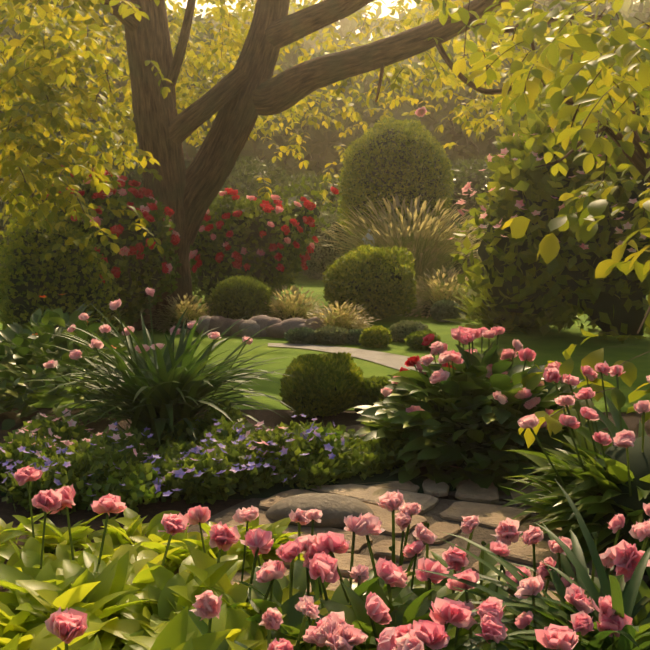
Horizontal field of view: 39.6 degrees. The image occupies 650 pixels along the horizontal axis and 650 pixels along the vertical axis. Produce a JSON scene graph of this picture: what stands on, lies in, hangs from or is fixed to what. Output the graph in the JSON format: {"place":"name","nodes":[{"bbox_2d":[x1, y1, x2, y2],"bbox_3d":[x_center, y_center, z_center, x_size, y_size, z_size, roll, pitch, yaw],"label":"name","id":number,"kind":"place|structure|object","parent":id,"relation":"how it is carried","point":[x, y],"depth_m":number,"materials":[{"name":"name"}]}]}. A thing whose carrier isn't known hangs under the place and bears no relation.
{"place":"outdoors","nodes":[
{"label":"outdoors","id":0,"kind":"place"},
{"bbox_2d":[147,193,487,334],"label":"grass","id":1,"kind":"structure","parent":0,"point":[419,244],"depth_m":11.73,"materials":[{"name":"plant"}]},
{"bbox_2d":[0,267,649,411],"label":"lawn","id":2,"kind":"structure","parent":0,"point":[270,388],"depth_m":7.98,"materials":[{"name":"green plant"}]},
{"bbox_2d":[0,121,497,275],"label":"dark shrubs","id":3,"kind":"object","parent":2,"relation":"on","point":[476,167],"depth_m":17.58,"materials":[{"name":"green plant"}]},
{"bbox_2d":[196,315,325,337],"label":"rocks","id":4,"kind":"object","parent":2,"relation":"on","point":[279,331],"depth_m":8.91,"materials":[{"name":"grey stone"}]},
{"bbox_2d":[0,59,649,425],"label":"trimmed bushes","id":5,"kind":"object","parent":2,"relation":"on","point":[327,365],"depth_m":8.49,"materials":[{"name":"green plant"}]},
{"bbox_2d":[41,165,456,371],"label":"red flowers","id":6,"kind":"object","parent":5,"relation":"attached to","point":[410,361],"depth_m":10.42,"materials":[{"name":"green plant"}]},
{"bbox_2d":[0,0,649,182],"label":"trees","id":7,"kind":"object","parent":2,"relation":"on","point":[435,119],"depth_m":23.64,"materials":[{"name":"green plant"}]},
{"bbox_2d":[300,208,429,344],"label":"shrubs","id":8,"kind":"object","parent":2,"relation":"on","point":[332,339],"depth_m":16.07,"materials":[{"name":"green plant"}]},
{"bbox_2d":[362,229,374,246],"bbox_3d":[0.584,-0.763,11.970,0.198,1.016,0.198,0,7,2],"label":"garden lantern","id":9,"kind":"object","parent":2,"relation":"on","point":[369,236],"depth_m":11.86,"materials":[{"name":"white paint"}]},
{"bbox_2d":[284,299,462,344],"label":"shrubs","id":10,"kind":"object","parent":2,"relation":"on","point":[302,332],"depth_m":8.44,"materials":[{"name":"green plant"}]},
{"bbox_2d":[0,408,649,591],"bbox_3d":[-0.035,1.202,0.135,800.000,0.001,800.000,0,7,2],"label":"ground","id":11,"kind":"structure","parent":0,"point":[7,512],"depth_m":4.99,"materials":[{"name":"soil"}]},
{"bbox_2d":[0,507,376,649],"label":"leafy plants","id":12,"kind":"object","parent":11,"relation":"on","point":[152,619],"depth_m":2.59,"materials":[{"name":"green plant"}]},
{"bbox_2d":[0,164,440,514],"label":"shrubs","id":13,"kind":"object","parent":11,"relation":"on","point":[340,465],"depth_m":4.28,"materials":[{"name":"green plant"}]},
{"bbox_2d":[0,414,348,495],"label":"purple flowers","id":14,"kind":"object","parent":13,"relation":"on","point":[241,438],"depth_m":3.90,"materials":[{"name":"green plant"}]},
{"bbox_2d":[0,0,564,226],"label":"tree","id":15,"kind":"object","parent":11,"relation":"on","point":[58,122],"depth_m":8.62,"materials":[{"name":"plant"}]},
{"bbox_2d":[0,303,606,495],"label":"peony leaves","id":16,"kind":"object","parent":11,"relation":"on","point":[420,425],"depth_m":4.21,"materials":[{"name":"green plant"}]},
{"bbox_2d":[32,293,139,352],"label":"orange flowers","id":17,"kind":"object","parent":16,"relation":"on","point":[87,321],"depth_m":5.68,"materials":[{"name":"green plant"}]},
{"bbox_2d":[0,107,649,649],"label":"pink flowers","id":18,"kind":"object","parent":16,"relation":"on","point":[72,624],"depth_m":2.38,"materials":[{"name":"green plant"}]},
{"bbox_2d":[0,0,618,330],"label":"tree","id":19,"kind":"object","parent":11,"relation":"on","point":[265,93],"depth_m":9.42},
{"bbox_2d":[1,0,644,74],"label":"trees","id":20,"kind":"object","parent":11,"relation":"on","point":[342,30],"depth_m":41.24,"materials":[{"name":"plant"}]},
{"bbox_2d":[0,392,649,649],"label":"leaves","id":21,"kind":"object","parent":11,"relation":"on","point":[406,604],"depth_m":3.02,"materials":[{"name":"green plant"}]},
{"bbox_2d":[0,5,649,575],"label":"shrubs","id":22,"kind":"object","parent":11,"relation":"on","point":[638,463],"depth_m":8.59,"materials":[{"name":"green plant"}]},
{"bbox_2d":[11,302,649,649],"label":"strap leaves","id":23,"kind":"object","parent":11,"relation":"on","point":[159,382],"depth_m":4.50,"materials":[{"name":"green plant"}]},
{"bbox_2d":[27,76,647,649],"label":"flower stems","id":24,"kind":"object","parent":11,"relation":"on","point":[401,558],"depth_m":2.75,"materials":[{"name":"green plant"}]},
{"bbox_2d":[121,424,649,649],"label":"stone path","id":25,"kind":"structure","parent":11,"relation":"on","point":[432,515],"depth_m":3.49,"materials":[{"name":"stone"}]},
{"bbox_2d":[265,493,374,529],"bbox_3d":[-0.022,0.732,3.557,0.436,0.118,0.258,0,7,2],"label":"path rock","id":26,"kind":"object","parent":25,"relation":"on","point":[328,505],"depth_m":3.49,"materials":[{"name":"grey stone"}]},
{"bbox_2d":[174,434,614,607],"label":"path flagstones","id":27,"kind":"object","parent":25,"relation":"on","point":[495,516],"depth_m":3.56,"materials":[{"name":"beige stone"}]},
{"bbox_2d":[413,0,649,447],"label":"leaves","id":28,"kind":"object","parent":11,"relation":"on","point":[579,45],"depth_m":4.95,"materials":[{"name":"plant"}]},
{"bbox_2d":[531,0,649,377],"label":"leaves","id":29,"kind":"object","parent":11,"relation":"on","point":[549,244],"depth_m":5.98,"materials":[{"name":"green plant"}]},
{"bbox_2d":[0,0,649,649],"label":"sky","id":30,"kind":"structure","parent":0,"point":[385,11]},
{"bbox_2d":[268,343,438,371],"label":"path","id":31,"kind":"structure","parent":0,"point":[390,360],"depth_m":7.76,"materials":[{"name":"beige stone"}]}
]}

